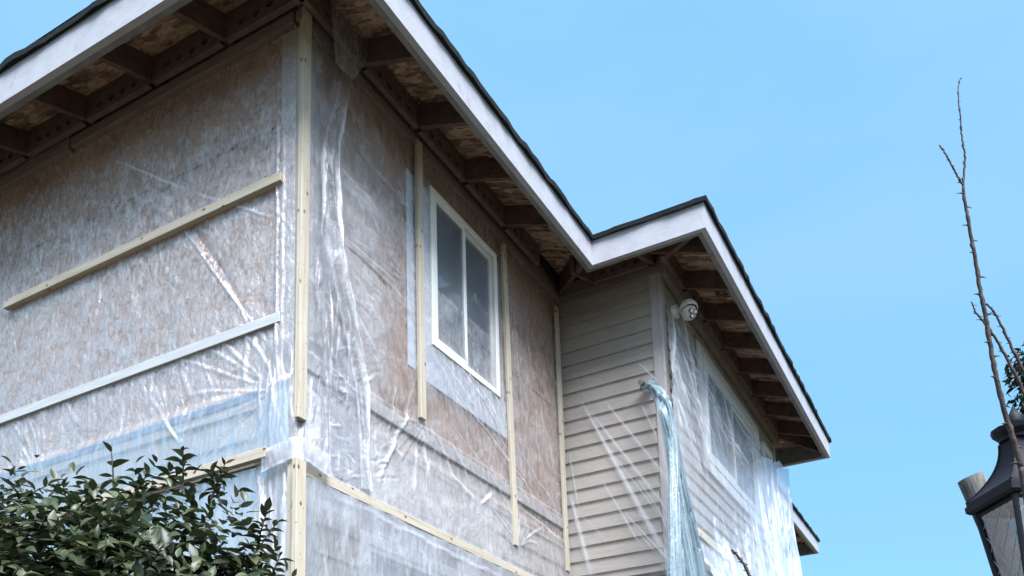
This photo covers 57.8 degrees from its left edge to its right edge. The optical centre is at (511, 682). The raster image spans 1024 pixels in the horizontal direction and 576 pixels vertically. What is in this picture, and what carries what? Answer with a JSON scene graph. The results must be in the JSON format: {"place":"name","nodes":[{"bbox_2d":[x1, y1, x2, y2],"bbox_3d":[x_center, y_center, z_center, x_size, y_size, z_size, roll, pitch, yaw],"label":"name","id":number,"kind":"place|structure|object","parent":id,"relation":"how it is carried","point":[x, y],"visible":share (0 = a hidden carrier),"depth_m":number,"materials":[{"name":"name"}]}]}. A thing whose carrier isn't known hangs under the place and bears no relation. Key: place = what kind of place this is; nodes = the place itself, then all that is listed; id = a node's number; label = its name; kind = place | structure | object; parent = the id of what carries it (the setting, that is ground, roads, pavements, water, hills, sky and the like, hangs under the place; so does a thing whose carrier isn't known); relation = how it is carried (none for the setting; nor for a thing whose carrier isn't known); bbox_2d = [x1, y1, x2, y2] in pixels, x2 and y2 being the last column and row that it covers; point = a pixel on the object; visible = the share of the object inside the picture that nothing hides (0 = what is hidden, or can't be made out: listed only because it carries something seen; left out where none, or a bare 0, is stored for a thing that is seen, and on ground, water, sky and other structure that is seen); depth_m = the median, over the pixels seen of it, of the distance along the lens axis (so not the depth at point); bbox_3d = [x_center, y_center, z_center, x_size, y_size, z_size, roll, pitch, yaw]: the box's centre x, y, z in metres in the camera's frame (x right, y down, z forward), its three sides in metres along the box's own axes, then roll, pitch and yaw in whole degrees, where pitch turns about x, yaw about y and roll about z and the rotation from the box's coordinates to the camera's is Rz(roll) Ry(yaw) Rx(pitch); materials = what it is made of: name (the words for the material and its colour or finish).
{"place":"outdoors","nodes":[
{"label":"outdoors","id":0,"kind":"place"},
{"bbox_2d":[0,0,1023,575],"label":"sky","id":1,"kind":"structure","parent":0,"point":[813,131],"materials":[{"name":"blue"}]},
{"bbox_3d":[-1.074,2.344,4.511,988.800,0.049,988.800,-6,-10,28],"label":"ground","id":2,"kind":"structure","parent":0,"visible":0},
{"bbox_2d":[0,441,296,575],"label":"shrub","id":3,"kind":"object","parent":2,"relation":"on","point":[109,542],"visible":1,"depth_m":2.84,"materials":[{"name":"green plant"}]},
{"bbox_2d":[0,0,831,575],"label":"house","id":4,"kind":"structure","parent":2,"relation":"on","point":[98,76],"depth_m":6.36,"materials":[{"name":"beige wood"}]},
{"bbox_2d":[0,311,280,424],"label":"batten","id":5,"kind":"object","parent":4,"relation":"attached to","point":[254,326],"visible":1,"depth_m":5.71,"materials":[{"name":"white wood"}]},
{"bbox_2d":[15,447,269,528],"bbox_3d":[-2.396,-1.133,5.632,2.413,0.078,0.037,-6,-10,28],"label":"batten","id":6,"kind":"object","parent":4,"relation":"attached to","point":[251,457],"visible":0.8,"depth_m":5.21,"materials":[{"name":"brown wood"}]},
{"bbox_2d":[3,171,284,310],"bbox_3d":[-2.438,-2.775,5.917,2.556,0.060,0.037,-6,-10,28],"label":"batten","id":7,"kind":"object","parent":4,"relation":"attached to","point":[202,214],"visible":1,"depth_m":5.81,"materials":[{"name":"brown wood"}]},
{"bbox_2d":[0,381,289,518],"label":"plastic sheet","id":8,"kind":"object","parent":4,"relation":"attached to","point":[149,441],"visible":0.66,"depth_m":5.44,"materials":[{"name":"clear plastic"}]},
{"bbox_2d":[0,55,295,473],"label":"plastic sheet","id":9,"kind":"object","parent":4,"relation":"attached to","point":[38,437],"visible":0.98,"depth_m":5.74,"materials":[{"name":"clear plastic"}]},
{"bbox_2d":[29,459,286,572],"bbox_3d":[-3.182,0.482,5.871,4.614,2.991,0.024,-6,-10,28],"label":"plastic sheet","id":10,"kind":"object","parent":4,"relation":"attached to","point":[204,486],"visible":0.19,"depth_m":5.16,"materials":[{"name":"clear plastic"}]},
{"bbox_2d":[253,465,286,575],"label":"plastic sheet","id":11,"kind":"object","parent":4,"relation":"attached to","point":[283,515],"visible":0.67,"depth_m":4.99,"materials":[{"name":"clear plastic"}]},
{"bbox_2d":[257,360,318,465],"bbox_3d":[-1.242,-1.558,5.134,0.356,0.758,0.156,-1,-9,-6],"label":"plastic sheet","id":12,"kind":"object","parent":4,"relation":"attached to","point":[292,422],"visible":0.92,"depth_m":5.08,"materials":[{"name":"clear plastic"}]},
{"bbox_2d":[286,457,301,575],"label":"batten","id":13,"kind":"object","parent":4,"relation":"attached to","point":[289,498],"visible":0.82,"depth_m":4.94,"materials":[{"name":"brown wood"}]},
{"bbox_2d":[265,437,329,476],"bbox_3d":[-1.169,-1.232,5.039,0.372,0.161,0.160,1,-9,-16],"label":"plastic sheet","id":14,"kind":"object","parent":4,"relation":"attached to","point":[282,442],"visible":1,"depth_m":5.05,"materials":[{"name":"clear plastic"}]},
{"bbox_2d":[291,457,305,575],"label":"batten","id":15,"kind":"object","parent":4,"relation":"attached to","point":[298,541],"visible":1,"depth_m":4.88,"materials":[{"name":"brown wood"}]},
{"bbox_2d":[294,6,311,421],"bbox_3d":[-1.182,-2.697,5.252,0.036,2.563,0.098,-6,-10,28],"label":"batten","id":16,"kind":"object","parent":4,"relation":"attached to","point":[301,321],"visible":1,"depth_m":5.22,"materials":[{"name":"brown wood"}]},
{"bbox_2d":[319,60,371,488],"bbox_3d":[-0.997,-2.564,5.528,0.056,2.818,0.494,-6,-10,28],"label":"plastic sheet","id":17,"kind":"object","parent":4,"relation":"attached to","point":[340,220],"visible":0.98,"depth_m":5.53,"materials":[{"name":"clear plastic"}]},
{"bbox_2d":[306,480,499,575],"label":"plastic sheet","id":18,"kind":"object","parent":4,"relation":"attached to","point":[353,504],"visible":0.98,"depth_m":5.77,"materials":[{"name":"clear plastic"}]},
{"bbox_2d":[357,529,469,575],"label":"window","id":19,"kind":"structure","parent":4,"relation":"in","point":[368,544],"depth_m":5.72,"materials":[{"name":"white plastic"}]},
{"bbox_2d":[306,466,533,575],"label":"batten","id":20,"kind":"object","parent":4,"relation":"attached to","point":[321,478],"visible":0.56,"depth_m":5.86,"materials":[{"name":"brown wood"}]},
{"bbox_2d":[414,138,426,420],"bbox_3d":[-0.625,-2.765,6.317,0.030,2.052,0.067,-6,-10,28],"label":"batten","id":21,"kind":"object","parent":4,"relation":"attached to","point":[420,291],"visible":1,"depth_m":6.29,"materials":[{"name":"brown wood"}]},
{"bbox_2d":[304,167,560,573],"bbox_3d":[-0.348,-2.317,6.748,0.041,2.732,3.461,-6,-10,28],"label":"plastic sheet","id":22,"kind":"object","parent":4,"relation":"attached to","point":[343,434],"visible":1,"depth_m":5.64,"materials":[{"name":"clear plastic"}]},
{"bbox_2d":[426,185,500,397],"bbox_3d":[-0.362,-2.875,6.915,0.070,1.215,0.952,-6,-10,28],"label":"window","id":23,"kind":"structure","parent":4,"relation":"in","point":[463,287],"depth_m":6.87,"materials":[{"name":"white plastic"}]},
{"bbox_2d":[500,242,518,546],"bbox_3d":[-0.022,-2.311,7.349,0.031,2.521,0.128,-6,-10,28],"label":"batten","id":24,"kind":"object","parent":4,"relation":"attached to","point":[509,403],"visible":1,"depth_m":7.33,"materials":[{"name":"brown wood"}]},
{"bbox_2d":[553,306,569,571],"bbox_3d":[0.439,-2.177,8.193,0.029,2.456,0.082,-6,-10,28],"label":"batten","id":25,"kind":"object","parent":4,"relation":"attached to","point":[561,444],"visible":1,"depth_m":8.17,"materials":[{"name":"brown wood"}]},
{"bbox_2d":[569,405,668,554],"bbox_3d":[0.885,-2.166,8.021,0.972,2.653,0.016,-6,-10,28],"label":"plastic sheet","id":26,"kind":"object","parent":4,"relation":"attached to","point":[640,509],"visible":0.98,"depth_m":7.91,"materials":[{"name":"clear plastic"}]},
{"bbox_2d":[638,378,705,575],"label":"plastic bundle","id":27,"kind":"object","parent":4,"relation":"attached to","point":[674,453],"visible":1,"depth_m":7.18,"materials":[{"name":"clear plastic"}]},
{"bbox_2d":[671,299,697,320],"bbox_3d":[1.499,-3.213,8.018,0.220,0.189,0.161,-6,-10,28],"label":"security light","id":28,"kind":"object","parent":4,"relation":"attached to","point":[687,309],"visible":1,"depth_m":7.96,"materials":[{"name":"plastic"}]},
{"bbox_2d":[670,318,764,481],"bbox_3d":[2.393,-1.980,9.660,0.047,2.604,4.293,-6,-10,28],"label":"plastic sheet","id":29,"kind":"object","parent":4,"relation":"attached to","point":[681,385],"visible":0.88,"depth_m":8.27,"materials":[{"name":"clear plastic"}]},
{"bbox_2d":[702,355,761,517],"bbox_3d":[2.328,-2.530,9.815,0.070,1.071,2.043,-6,-10,28],"label":"window","id":30,"kind":"structure","parent":4,"relation":"in","point":[736,472],"depth_m":9.75,"materials":[{"name":"white plastic"}]},
{"bbox_2d":[716,459,801,575],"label":"plastic sheet","id":31,"kind":"object","parent":4,"relation":"hanging from","point":[776,532],"visible":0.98,"depth_m":10.79,"materials":[{"name":"clear plastic"}]},
{"bbox_2d":[695,528,729,562],"bbox_3d":[1.783,-1.208,8.193,0.033,0.070,0.948,-6,-10,28],"label":"batten","id":32,"kind":"object","parent":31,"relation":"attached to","point":[708,541],"visible":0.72,"depth_m":8.11,"materials":[{"name":"white wood"}]},
{"bbox_2d":[760,440,778,536],"bbox_3d":[3.096,-2.337,11.212,0.070,1.071,0.478,-6,-10,28],"label":"plastic sheeting","id":33,"kind":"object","parent":4,"relation":"in","point":[767,464],"depth_m":11.15,"materials":[{"name":"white plastic"}]},
{"bbox_2d":[731,549,750,575],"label":"thorny stem","id":34,"kind":"object","parent":2,"relation":"on","point":[746,570],"visible":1,"depth_m":2.14,"materials":[{"name":"plant"}]},
{"bbox_2d":[958,471,986,525],"bbox_3d":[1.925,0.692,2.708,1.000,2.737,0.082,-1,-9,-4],"label":"timber post","id":35,"kind":"object","parent":2,"relation":"on","point":[970,486],"visible":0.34,"depth_m":2.85,"materials":[{"name":"grey wood"}]},
{"bbox_2d":[939,77,1023,501],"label":"rose bush","id":36,"kind":"object","parent":2,"relation":"on","point":[989,333],"visible":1,"depth_m":1.93,"materials":[{"name":"plant"}]},
{"bbox_2d":[965,406,1023,575],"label":"garden lantern","id":37,"kind":"object","parent":2,"relation":"on","point":[995,505],"visible":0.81,"depth_m":2.42,"materials":[{"name":"black metal"}]},
{"bbox_2d":[1001,344,1023,418],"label":"tree","id":38,"kind":"object","parent":2,"relation":"on","point":[1011,387],"visible":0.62,"depth_m":7.12,"materials":[{"name":"green plant"}]}
]}

